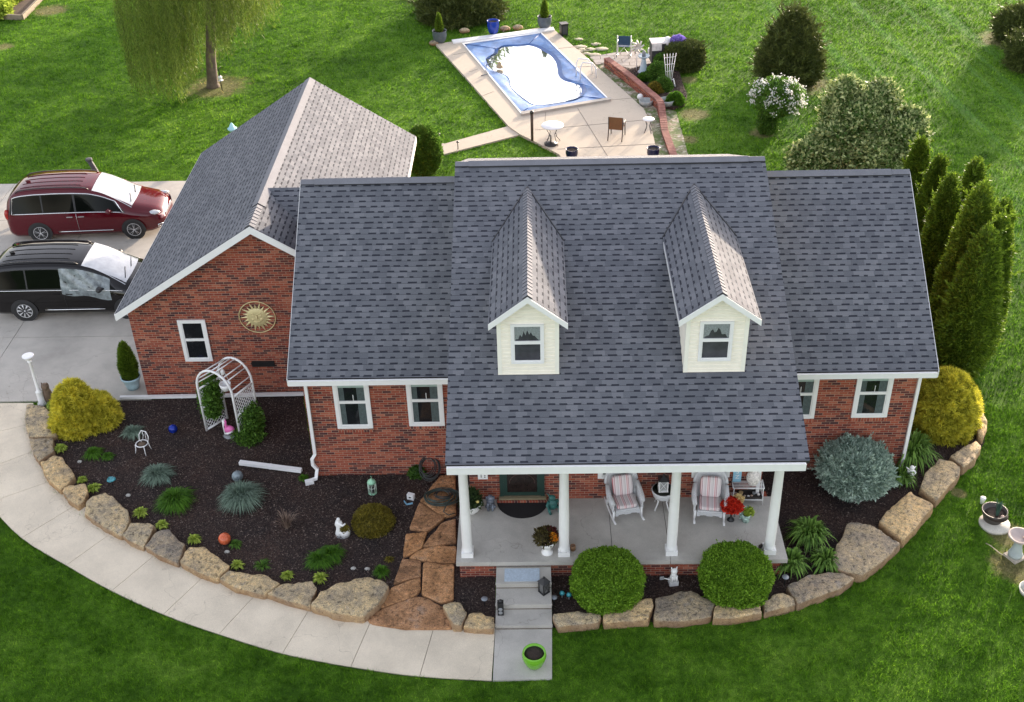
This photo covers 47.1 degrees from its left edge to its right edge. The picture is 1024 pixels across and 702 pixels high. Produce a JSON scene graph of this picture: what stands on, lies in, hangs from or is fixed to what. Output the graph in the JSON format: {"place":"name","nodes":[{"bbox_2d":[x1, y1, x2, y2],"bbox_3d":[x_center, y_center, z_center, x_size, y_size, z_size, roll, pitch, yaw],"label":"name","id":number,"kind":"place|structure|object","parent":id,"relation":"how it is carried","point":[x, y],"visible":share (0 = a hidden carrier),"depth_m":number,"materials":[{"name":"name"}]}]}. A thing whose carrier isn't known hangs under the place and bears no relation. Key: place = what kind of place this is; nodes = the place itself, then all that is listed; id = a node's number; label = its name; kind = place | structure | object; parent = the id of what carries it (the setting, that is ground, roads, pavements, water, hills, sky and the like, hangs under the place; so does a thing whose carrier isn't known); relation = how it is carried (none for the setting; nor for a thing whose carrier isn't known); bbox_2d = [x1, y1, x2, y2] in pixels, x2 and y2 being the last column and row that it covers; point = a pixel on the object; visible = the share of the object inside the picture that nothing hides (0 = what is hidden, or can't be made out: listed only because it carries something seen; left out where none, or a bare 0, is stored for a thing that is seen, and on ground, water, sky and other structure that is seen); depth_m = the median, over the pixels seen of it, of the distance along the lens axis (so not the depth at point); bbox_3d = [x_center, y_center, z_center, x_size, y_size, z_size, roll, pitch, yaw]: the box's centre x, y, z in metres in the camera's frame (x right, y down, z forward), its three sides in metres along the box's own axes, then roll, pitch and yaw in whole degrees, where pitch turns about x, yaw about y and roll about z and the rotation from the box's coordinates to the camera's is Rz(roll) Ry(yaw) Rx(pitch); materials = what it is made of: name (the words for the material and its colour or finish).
{"place":"outdoors","nodes":[
{"label":"outdoors","id":0,"kind":"place"},
{"bbox_2d":[0,181,185,402],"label":"driveway","id":1,"kind":"structure","parent":0,"point":[83,346],"depth_m":34.17,"materials":[{"name":"concrete"}]},
{"bbox_2d":[0,239,143,320],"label":"minivan","id":2,"kind":"object","parent":1,"relation":"on","point":[56,276],"visible":0.73,"depth_m":34.73,"materials":[{"name":"black paint"}]},
{"bbox_2d":[4,169,172,239],"bbox_3d":[-14.217,-4.999,39.562,5.175,1.872,2.468,-2,34,-1],"label":"minivan","id":3,"kind":"object","parent":1,"relation":"on","point":[44,205],"visible":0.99,"depth_m":38.87,"materials":[{"name":"red paint"}]},
{"bbox_2d":[116,340,140,390],"bbox_3d":[-10.417,0.357,31.758,0.631,1.572,0.627,-1,34,1],"label":"planter","id":4,"kind":"object","parent":1,"relation":"on","point":[127,364],"visible":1,"depth_m":31.65,"materials":[{"name":"blue ceramic"}]},
{"bbox_2d":[442,126,518,155],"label":"path","id":5,"kind":"structure","parent":0,"point":[492,136],"depth_m":45.17,"materials":[{"name":"concrete"}]},
{"bbox_2d":[0,0,1023,701],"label":"ground","id":6,"kind":"structure","parent":0,"point":[230,86],"depth_m":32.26,"materials":[{"name":"green plant"}]},
{"bbox_2d":[0,0,41,19],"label":"raised bed","id":7,"kind":"object","parent":6,"relation":"on","point":[16,9],"visible":1,"depth_m":59.00,"materials":[{"name":"soil"}]},
{"bbox_2d":[25,404,58,440],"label":"boulder","id":8,"kind":"object","parent":6,"relation":"on","point":[36,418],"visible":0.8,"depth_m":30.69,"materials":[{"name":"stone"}]},
{"bbox_2d":[41,455,75,493],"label":"boulder","id":9,"kind":"object","parent":6,"relation":"on","point":[59,475],"visible":0.98,"depth_m":28.97,"materials":[{"name":"stone"}]},
{"bbox_2d":[85,493,130,539],"bbox_3d":[-9.506,3.928,27.785,1.771,0.292,0.778,27,43,35],"label":"boulder","id":10,"kind":"object","parent":6,"relation":"on","point":[106,513],"visible":0.99,"depth_m":27.68,"materials":[{"name":"stone"}]},
{"bbox_2d":[145,529,185,567],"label":"boulder","id":11,"kind":"object","parent":6,"relation":"on","point":[166,546],"visible":0.99,"depth_m":26.70,"materials":[{"name":"stone"}]},
{"bbox_2d":[112,0,286,106],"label":"weeping willow","id":12,"kind":"object","parent":6,"relation":"on","point":[210,14],"visible":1,"depth_m":47.76,"materials":[{"name":"green plant"}]},
{"bbox_2d":[180,547,229,583],"bbox_3d":[-6.890,4.804,26.388,1.287,0.293,0.676,19,39,27],"label":"boulder","id":13,"kind":"object","parent":6,"relation":"on","point":[204,563],"visible":0.99,"depth_m":26.25,"materials":[{"name":"stone"}]},
{"bbox_2d":[220,571,279,599],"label":"boulder","id":14,"kind":"object","parent":6,"relation":"on","point":[259,586],"visible":0.97,"depth_m":25.71,"materials":[{"name":"stone"}]},
{"bbox_2d":[29,396,495,623],"bbox_3d":[-6.170,3.301,28.803,15.153,0.122,6.485,22,41,30],"label":"mulch bed","id":15,"kind":"object","parent":6,"relation":"on","point":[272,514],"visible":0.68,"depth_m":28.50,"materials":[{"name":"brown wood"}]},
{"bbox_2d":[30,438,55,465],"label":"boulder","id":16,"kind":"object","parent":15,"relation":"on","point":[43,449],"visible":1,"depth_m":29.82,"materials":[{"name":"stone"}]},
{"bbox_2d":[63,484,88,510],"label":"boulder","id":17,"kind":"object","parent":15,"relation":"on","point":[76,496],"visible":0.98,"depth_m":28.32,"materials":[{"name":"stone"}]},
{"bbox_2d":[46,376,124,442],"bbox_3d":[-11.170,1.402,30.484,2.059,1.699,1.564,-1,34,1],"label":"cypress shrub","id":18,"kind":"object","parent":15,"relation":"on","point":[79,409],"visible":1,"depth_m":30.22,"materials":[{"name":"yellow plant"}]},
{"bbox_2d":[122,523,156,550],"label":"boulder","id":19,"kind":"object","parent":15,"relation":"on","point":[138,536],"visible":0.98,"depth_m":27.09,"materials":[{"name":"stone"}]},
{"bbox_2d":[137,462,175,488],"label":"grass tuft","id":20,"kind":"object","parent":15,"relation":"on","point":[156,474],"visible":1,"depth_m":28.87,"materials":[{"name":"green plant"}]},
{"bbox_2d":[151,486,199,517],"bbox_3d":[-8.086,3.531,28.114,1.169,0.430,1.118,-1,34,1],"label":"grass tuft","id":21,"kind":"object","parent":15,"relation":"on","point":[172,498],"visible":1,"depth_m":27.97,"materials":[{"name":"green plant"}]},
{"bbox_2d":[119,392,303,399],"bbox_3d":[-8.067,1.203,31.680,5.028,0.077,0.097,-1,34,1],"label":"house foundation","id":22,"kind":"object","parent":15,"relation":"on","point":[171,396],"visible":0.67,"depth_m":31.66,"materials":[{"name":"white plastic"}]},
{"bbox_2d":[199,373,227,421],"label":"climbing vine","id":23,"kind":"object","parent":15,"relation":"on","point":[213,400],"visible":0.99,"depth_m":30.13,"materials":[{"name":"green plant"}]},
{"bbox_2d":[196,357,256,438],"bbox_3d":[-7.301,1.150,30.099,1.206,2.070,0.790,12,36,19],"label":"garden arbor","id":24,"kind":"object","parent":15,"relation":"on","point":[220,377],"visible":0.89,"depth_m":29.84,"materials":[{"name":"white plastic"}]},
{"bbox_2d":[215,479,268,516],"bbox_3d":[-6.473,3.420,28.112,1.288,0.542,1.351,-1,34,1],"label":"grass tuft","id":25,"kind":"object","parent":15,"relation":"on","point":[239,495],"visible":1,"depth_m":27.92,"materials":[{"name":"green plant"}]},
{"bbox_2d":[230,427,267,448],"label":"ground vine","id":26,"kind":"object","parent":15,"relation":"on","point":[244,440],"visible":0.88,"depth_m":30.01,"materials":[{"name":"green plant"}]},
{"bbox_2d":[237,399,265,440],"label":"climbing vine","id":27,"kind":"object","parent":15,"relation":"on","point":[251,420],"visible":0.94,"depth_m":29.98,"materials":[{"name":"green plant"}]},
{"bbox_2d":[238,460,302,472],"bbox_3d":[-5.995,2.865,29.153,1.640,0.095,0.119,6,35,11],"label":"drain pipe","id":28,"kind":"object","parent":15,"relation":"on","point":[270,466],"visible":1,"depth_m":29.11,"materials":[{"name":"white plastic"}]},
{"bbox_2d":[302,548,331,570],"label":"grass tuft","id":29,"kind":"object","parent":15,"relation":"on","point":[317,560],"visible":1,"depth_m":26.28,"materials":[{"name":"green plant"}]},
{"bbox_2d":[351,502,395,538],"bbox_3d":[-3.243,3.869,27.337,1.093,0.615,1.079,-1,34,1],"label":"barberry","id":30,"kind":"object","parent":15,"relation":"on","point":[374,519],"visible":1,"depth_m":27.13,"materials":[{"name":"green plant"}]},
{"bbox_2d":[394,558,420,585],"bbox_3d":[-2.305,4.927,26.139,0.579,0.149,0.794,-1,34,1],"label":"flagstone","id":31,"kind":"object","parent":15,"relation":"on","point":[409,569],"visible":1,"depth_m":26.08,"materials":[{"name":"brown stone"}]},
{"bbox_2d":[403,531,426,557],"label":"flagstone","id":32,"kind":"object","parent":15,"relation":"on","point":[414,543],"visible":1,"depth_m":26.83,"materials":[{"name":"brown stone"}]},
{"bbox_2d":[410,502,443,532],"bbox_3d":[-1.954,3.939,27.573,0.734,0.151,0.939,6,35,11],"label":"flagstone","id":33,"kind":"object","parent":15,"relation":"on","point":[426,518],"visible":1,"depth_m":27.45,"materials":[{"name":"brown stone"}]},
{"bbox_2d":[410,545,456,563],"bbox_3d":[-1.779,4.629,26.548,1.063,0.157,0.543,-1,34,1],"label":"flagstone","id":34,"kind":"object","parent":15,"relation":"on","point":[439,554],"visible":0.96,"depth_m":26.48,"materials":[{"name":"brown stone"}]},
{"bbox_2d":[423,519,455,548],"bbox_3d":[-1.644,4.234,27.123,0.755,0.156,0.932,-1,34,1],"label":"flagstone","id":35,"kind":"object","parent":15,"relation":"on","point":[444,534],"visible":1,"depth_m":26.97,"materials":[{"name":"brown stone"}]},
{"bbox_2d":[443,602,466,631],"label":"boulder","id":36,"kind":"object","parent":15,"relation":"on","point":[455,613],"visible":0.98,"depth_m":24.73,"materials":[{"name":"stone"}]},
{"bbox_2d":[463,613,494,634],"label":"boulder","id":37,"kind":"object","parent":15,"relation":"on","point":[478,623],"visible":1,"depth_m":24.58,"materials":[{"name":"stone"}]},
{"bbox_2d":[0,403,551,681],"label":"walkway","id":38,"kind":"structure","parent":6,"relation":"on","point":[37,512],"depth_m":25.27,"materials":[{"name":"concrete"}]},
{"bbox_2d":[522,643,546,669],"bbox_3d":[0.449,6.216,23.730,0.500,0.400,0.496,-1,34,1],"label":"flower pot","id":39,"kind":"object","parent":38,"relation":"on","point":[534,656],"visible":1,"depth_m":23.60,"materials":[{"name":"green plastic"}]},
{"bbox_2d":[267,581,316,611],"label":"boulder","id":40,"kind":"object","parent":6,"relation":"on","point":[301,596],"visible":0.98,"depth_m":25.42,"materials":[{"name":"stone"}]},
{"bbox_2d":[311,577,389,623],"bbox_3d":[-3.463,5.351,25.389,1.376,0.349,1.264,13,37,21],"label":"boulder","id":41,"kind":"object","parent":6,"relation":"on","point":[359,600],"visible":1,"depth_m":25.16,"materials":[{"name":"stone"}]},
{"bbox_2d":[381,578,420,608],"bbox_3d":[-2.423,5.298,25.596,1.110,0.153,0.514,-17,37,-22],"label":"flagstone","id":42,"kind":"object","parent":6,"relation":"on","point":[409,589],"visible":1,"depth_m":25.55,"materials":[{"name":"brown stone"}]},
{"bbox_2d":[368,597,451,629],"bbox_3d":[-2.140,5.632,25.094,1.846,0.154,0.924,-1,34,1],"label":"flagstone","id":43,"kind":"object","parent":6,"relation":"on","point":[417,613],"visible":0.98,"depth_m":24.96,"materials":[{"name":"brown stone"}]},
{"bbox_2d":[409,122,444,175],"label":"globe arborvitae","id":44,"kind":"object","parent":6,"relation":"on","point":[428,156],"visible":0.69,"depth_m":42.19,"materials":[{"name":"green plant"}]},
{"bbox_2d":[420,475,455,518],"bbox_3d":[-1.744,3.503,28.204,0.883,0.150,1.544,-1,34,1],"label":"flagstone","id":45,"kind":"object","parent":6,"relation":"on","point":[448,481],"visible":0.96,"depth_m":28.13,"materials":[{"name":"brown stone"}]},
{"bbox_2d":[422,562,454,604],"bbox_3d":[-1.625,5.119,25.827,0.738,0.153,1.228,-1,34,1],"label":"flagstone","id":46,"kind":"object","parent":6,"relation":"on","point":[438,583],"visible":0.98,"depth_m":25.77,"materials":[{"name":"brown stone"}]},
{"bbox_2d":[404,0,510,30],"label":"juniper bush","id":47,"kind":"object","parent":6,"relation":"on","point":[462,13],"visible":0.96,"depth_m":55.87,"materials":[{"name":"green plant"}]},
{"bbox_2d":[114,77,938,628],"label":"brick house","id":48,"kind":"structure","parent":6,"relation":"on","point":[568,331],"depth_m":26.95,"materials":[{"name":"red"}]},
{"bbox_2d":[177,319,212,361],"bbox_3d":[-8.313,-0.271,30.825,0.730,1.290,0.060,-1,34,1],"label":"window","id":49,"kind":"structure","parent":48,"relation":"in","point":[194,337],"depth_m":30.81,"materials":[{"name":"white glass"}]},
{"bbox_2d":[239,301,275,332],"bbox_3d":[-6.588,-0.853,30.350,0.968,0.968,0.113,-1,34,1],"label":"sun plaque","id":50,"kind":"object","parent":48,"relation":"attached to","point":[256,317],"visible":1,"depth_m":30.35,"materials":[{"name":"gold metal"}]},
{"bbox_2d":[332,385,372,428],"bbox_3d":[-3.760,1.231,27.691,0.850,1.480,0.060,-1,34,1],"label":"window","id":51,"kind":"structure","parent":48,"relation":"in","point":[352,404],"depth_m":27.76,"materials":[{"name":"clear glass"}]},
{"bbox_2d":[406,384,444,425],"bbox_3d":[-2.041,1.186,27.639,0.850,1.430,0.060,-1,34,1],"label":"window","id":52,"kind":"structure","parent":48,"relation":"in","point":[425,404],"depth_m":27.70,"materials":[{"name":"clear glass"}]},
{"bbox_2d":[504,568,539,581],"bbox_3d":[0.217,4.852,25.461,0.760,0.012,0.380,-1,34,1],"label":"step mat","id":53,"kind":"object","parent":48,"relation":"on","point":[520,574],"visible":0.86,"depth_m":25.45,"materials":[{"name":"grey fabric"}]},
{"bbox_2d":[499,474,545,499],"bbox_3d":[0.220,2.505,26.602,1.100,2.190,0.130,-1,34,1],"label":"door","id":54,"kind":"structure","parent":48,"relation":"in","point":[512,486],"depth_m":27.05,"materials":[{"name":"green wood"}]},
{"bbox_2d":[497,500,547,517],"bbox_3d":[0.240,3.635,27.016,1.200,0.012,0.619,-1,34,1],"label":"doormat","id":55,"kind":"object","parent":48,"relation":"on","point":[521,510],"visible":0.89,"depth_m":27.01,"materials":[{"name":"black rubber"}]},
{"bbox_2d":[532,525,558,555],"bbox_3d":[0.747,4.110,25.700,0.661,0.689,0.632,-1,34,1],"label":"flower urn","id":56,"kind":"object","parent":48,"relation":"on","point":[546,537],"visible":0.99,"depth_m":25.53,"materials":[{"name":"white paint"}]},
{"bbox_2d":[604,473,644,524],"bbox_3d":[2.545,3.236,26.654,0.850,0.976,1.006,-8,35,-9],"label":"rocking chair","id":57,"kind":"object","parent":48,"relation":"on","point":[620,496],"visible":0.87,"depth_m":26.64,"materials":[{"name":"white wicker"}]},
{"bbox_2d":[692,472,729,525],"bbox_3d":[4.479,3.267,26.527,0.850,0.976,1.006,3,35,7],"label":"rocking chair","id":58,"kind":"object","parent":48,"relation":"on","point":[710,490],"visible":0.88,"depth_m":26.52,"materials":[{"name":"white wicker"}]},
{"bbox_2d":[720,493,744,521],"bbox_3d":[4.949,3.540,26.391,0.590,0.652,0.563,-1,34,1],"label":"red flower stand","id":59,"kind":"object","parent":48,"relation":"on","point":[734,503],"visible":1,"depth_m":26.21,"materials":[{"name":"red plant"}]},
{"bbox_2d":[798,379,819,418],"bbox_3d":[6.695,1.033,27.422,0.850,1.350,0.060,-1,34,1],"label":"window","id":60,"kind":"structure","parent":48,"relation":"in","point":[808,389],"depth_m":27.41,"materials":[{"name":"white glass"}]},
{"bbox_2d":[851,378,893,417],"bbox_3d":[8.409,1.005,27.381,0.840,1.340,0.060,-1,34,1],"label":"window","id":61,"kind":"structure","parent":48,"relation":"in","point":[872,397],"depth_m":27.45,"materials":[{"name":"clear glass"}]},
{"bbox_2d":[436,26,654,156],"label":"pool deck","id":62,"kind":"structure","parent":6,"relation":"on","point":[631,110],"depth_m":46.80,"materials":[{"name":"concrete"}]},
{"bbox_2d":[452,27,610,115],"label":"swimming pool","id":63,"kind":"structure","parent":62,"relation":"in","point":[539,72],"depth_m":50.83,"materials":[{"name":"white liquid"}]},
{"bbox_2d":[552,611,601,632],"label":"boulder","id":64,"kind":"object","parent":6,"relation":"on","point":[571,621],"visible":1,"depth_m":24.60,"materials":[{"name":"stone"}]},
{"bbox_2d":[602,598,653,629],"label":"boulder","id":65,"kind":"object","parent":6,"relation":"on","point":[639,614],"visible":0.94,"depth_m":24.66,"materials":[{"name":"stone"}]},
{"bbox_2d":[596,64,668,154],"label":"gravel strip","id":66,"kind":"object","parent":6,"relation":"on","point":[651,111],"visible":0.34,"depth_m":47.14,"materials":[{"name":"grey gravel"}]},
{"bbox_2d":[604,57,676,154],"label":"garden wall","id":67,"kind":"structure","parent":66,"relation":"on","point":[635,83],"depth_m":48.04,"materials":[{"name":"red brick"}]},
{"bbox_2d":[666,109,687,154],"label":"gravel strip","id":68,"kind":"object","parent":6,"relation":"on","point":[675,131],"visible":0.48,"depth_m":45.41,"materials":[{"name":"grey gravel"}]},
{"bbox_2d":[653,591,715,627],"bbox_3d":[3.657,5.487,24.928,1.372,0.304,0.854,-1,34,1],"label":"boulder","id":69,"kind":"object","parent":6,"relation":"on","point":[680,609],"visible":0.99,"depth_m":24.75,"materials":[{"name":"stone"}]},
{"bbox_2d":[662,34,711,73],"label":"bush","id":70,"kind":"object","parent":6,"relation":"on","point":[690,53],"visible":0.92,"depth_m":50.18,"materials":[{"name":"green plant"}]},
{"bbox_2d":[551,366,984,627],"bbox_3d":[7.189,3.615,27.776,14.663,0.122,4.431,-23,40,-29],"label":"mulch bed","id":71,"kind":"object","parent":6,"relation":"on","point":[843,517],"visible":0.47,"depth_m":27.39,"materials":[{"name":"black wood"}]},
{"bbox_2d":[568,544,645,615],"bbox_3d":[2.040,4.931,25.194,1.709,1.024,1.686,-1,34,1],"label":"boxwood","id":72,"kind":"object","parent":71,"relation":"on","point":[596,587],"visible":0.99,"depth_m":24.78,"materials":[{"name":"green plant"}]},
{"bbox_2d":[696,539,775,609],"bbox_3d":[4.804,4.827,25.228,1.728,1.021,1.656,-1,34,1],"label":"boxwood","id":73,"kind":"object","parent":71,"relation":"on","point":[747,579],"visible":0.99,"depth_m":24.82,"materials":[{"name":"green plant"}]},
{"bbox_2d":[712,604,761,624],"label":"boulder","id":74,"kind":"object","parent":71,"relation":"on","point":[723,615],"visible":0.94,"depth_m":24.65,"materials":[{"name":"stone"}]},
{"bbox_2d":[762,593,794,618],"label":"boulder","id":75,"kind":"object","parent":71,"relation":"on","point":[778,604],"visible":1,"depth_m":24.85,"materials":[{"name":"stone"}]},
{"bbox_2d":[774,547,811,579],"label":"daylily","id":76,"kind":"object","parent":71,"relation":"on","point":[796,558],"visible":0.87,"depth_m":25.65,"materials":[{"name":"green plant"}]},
{"bbox_2d":[782,515,838,555],"bbox_3d":[6.739,4.060,26.502,1.272,0.680,1.296,-1,34,1],"label":"daylily","id":77,"kind":"object","parent":71,"relation":"on","point":[808,532],"visible":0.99,"depth_m":26.34,"materials":[{"name":"green plant"}]},
{"bbox_2d":[805,546,839,574],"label":"daylily","id":78,"kind":"object","parent":71,"relation":"on","point":[823,558],"visible":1,"depth_m":25.77,"materials":[{"name":"green plant"}]},
{"bbox_2d":[807,431,902,503],"bbox_3d":[8.103,2.760,27.718,2.126,1.455,2.060,-1,34,1],"label":"dwarf blue spruce","id":79,"kind":"object","parent":71,"relation":"on","point":[851,468],"visible":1,"depth_m":27.26,"materials":[{"name":"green plant"}]},
{"bbox_2d":[893,428,941,476],"bbox_3d":[9.789,2.324,28.735,1.601,0.891,1.699,-1,34,1],"label":"daylily","id":80,"kind":"object","parent":71,"relation":"on","point":[919,446],"visible":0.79,"depth_m":28.47,"materials":[{"name":"green plant"}]},
{"bbox_2d":[911,366,984,448],"bbox_3d":[11.009,1.226,29.568,2.194,1.960,2.034,-1,34,1],"label":"cypress shrub","id":81,"kind":"object","parent":71,"relation":"on","point":[949,409],"visible":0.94,"depth_m":29.08,"materials":[{"name":"yellow plant"}]},
{"bbox_2d":[948,441,980,474],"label":"boulder","id":82,"kind":"object","parent":71,"relation":"on","point":[965,458],"visible":0.98,"depth_m":28.64,"materials":[{"name":"stone"}]},
{"bbox_2d":[933,216,1014,378],"bbox_3d":[12.047,-1.288,30.759,1.929,4.644,1.882,-1,34,1],"label":"arborvitae","id":83,"kind":"object","parent":71,"relation":"on","point":[969,322],"visible":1,"depth_m":30.42,"materials":[{"name":"green plant"}]},
{"bbox_2d":[746,73,808,135],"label":"flowering bush","id":84,"kind":"object","parent":6,"relation":"on","point":[775,98],"visible":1,"depth_m":44.10,"materials":[{"name":"white plant"}]},
{"bbox_2d":[746,0,832,88],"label":"red cedar","id":85,"kind":"object","parent":6,"relation":"on","point":[792,44],"visible":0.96,"depth_m":47.98,"materials":[{"name":"green plant"}]},
{"bbox_2d":[786,572,853,610],"bbox_3d":[6.606,5.094,25.390,1.545,0.292,0.692,-16,37,-20],"label":"boulder","id":86,"kind":"object","parent":6,"relation":"on","point":[806,591],"visible":0.98,"depth_m":25.23,"materials":[{"name":"stone"}]},
{"bbox_2d":[780,71,933,169],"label":"variegated shrub","id":87,"kind":"object","parent":6,"relation":"on","point":[874,123],"visible":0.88,"depth_m":40.89,"materials":[{"name":"green plant"}]},
{"bbox_2d":[832,522,899,582],"bbox_3d":[7.709,4.496,26.170,1.208,0.349,1.712,28,44,36],"label":"boulder","id":88,"kind":"object","parent":6,"relation":"on","point":[865,551],"visible":0.98,"depth_m":26.03,"materials":[{"name":"stone"}]},
{"bbox_2d":[878,492,932,548],"bbox_3d":[9.042,3.857,27.043,0.792,0.358,1.633,28,44,36],"label":"boulder","id":89,"kind":"object","parent":6,"relation":"on","point":[902,521],"visible":0.96,"depth_m":26.89,"materials":[{"name":"stone"}]},
{"bbox_2d":[901,130,934,202],"bbox_3d":[13.004,-5.553,38.016,1.392,3.398,1.372,18,39,26],"label":"arborvitae","id":90,"kind":"object","parent":6,"relation":"on","point":[918,159],"visible":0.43,"depth_m":37.44,"materials":[{"name":"green plant"}]},
{"bbox_2d":[914,151,952,235],"bbox_3d":[13.029,-4.551,36.494,1.232,3.485,1.314,-1,34,1],"label":"arborvitae","id":91,"kind":"object","parent":6,"relation":"on","point":[939,164],"visible":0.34,"depth_m":35.99,"materials":[{"name":"green plant"}]},
{"bbox_2d":[918,459,959,507],"bbox_3d":[10.173,3.127,28.064,0.672,0.360,1.554,27,43,35],"label":"boulder","id":92,"kind":"object","parent":6,"relation":"on","point":[940,479],"visible":0.98,"depth_m":27.91,"materials":[{"name":"stone"}]},
{"bbox_2d":[920,170,962,301],"bbox_3d":[12.372,-3.297,33.874,1.390,4.356,1.633,-28,42,-34],"label":"arborvitae","id":93,"kind":"object","parent":6,"relation":"on","point":[940,218],"visible":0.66,"depth_m":33.37,"materials":[{"name":"green plant"}]},
{"bbox_2d":[929,174,996,334],"bbox_3d":[12.176,-2.236,31.514,1.695,5.322,1.711,10,36,16],"label":"arborvitae","id":94,"kind":"object","parent":6,"relation":"on","point":[978,203],"visible":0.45,"depth_m":30.73,"materials":[{"name":"green plant"}]},
{"bbox_2d":[959,155,991,206],"bbox_3d":[13.747,-4.183,35.571,1.413,3.909,1.401,-1,34,1],"label":"arborvitae","id":95,"kind":"object","parent":6,"relation":"on","point":[975,171],"visible":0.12,"depth_m":34.66,"materials":[{"name":"green plant"}]},
{"bbox_2d":[978,499,1009,534],"bbox_3d":[11.066,3.661,26.786,0.684,0.774,0.732,-1,34,1],"label":"pot","id":96,"kind":"object","parent":6,"relation":"on","point":[993,519],"visible":1,"depth_m":26.82,"materials":[{"name":"concrete"}]},
{"bbox_2d":[979,209,1023,362],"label":"arborvitae","id":97,"kind":"object","parent":6,"relation":"on","point":[1001,222],"visible":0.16,"depth_m":30.37,"materials":[{"name":"green plant"}]},
{"bbox_2d":[988,0,1023,43],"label":"juniper bush","id":98,"kind":"object","parent":6,"relation":"on","point":[1006,18],"visible":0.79,"depth_m":52.05,"materials":[{"name":"green plant"}]},
{"bbox_2d":[998,22,1023,73],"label":"juniper bush","id":99,"kind":"object","parent":6,"relation":"on","point":[1013,60],"visible":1,"depth_m":49.37,"materials":[{"name":"green plant"}]},
{"bbox_2d":[1003,527,1023,563],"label":"birdbath","id":100,"kind":"object","parent":6,"relation":"on","point":[1014,554],"visible":1,"depth_m":25.91,"materials":[{"name":"concrete"}]},
{"bbox_2d":[590,51,650,67],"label":"patio","id":101,"kind":"structure","parent":0,"point":[624,59],"depth_m":51.96,"materials":[{"name":"beige concrete"}]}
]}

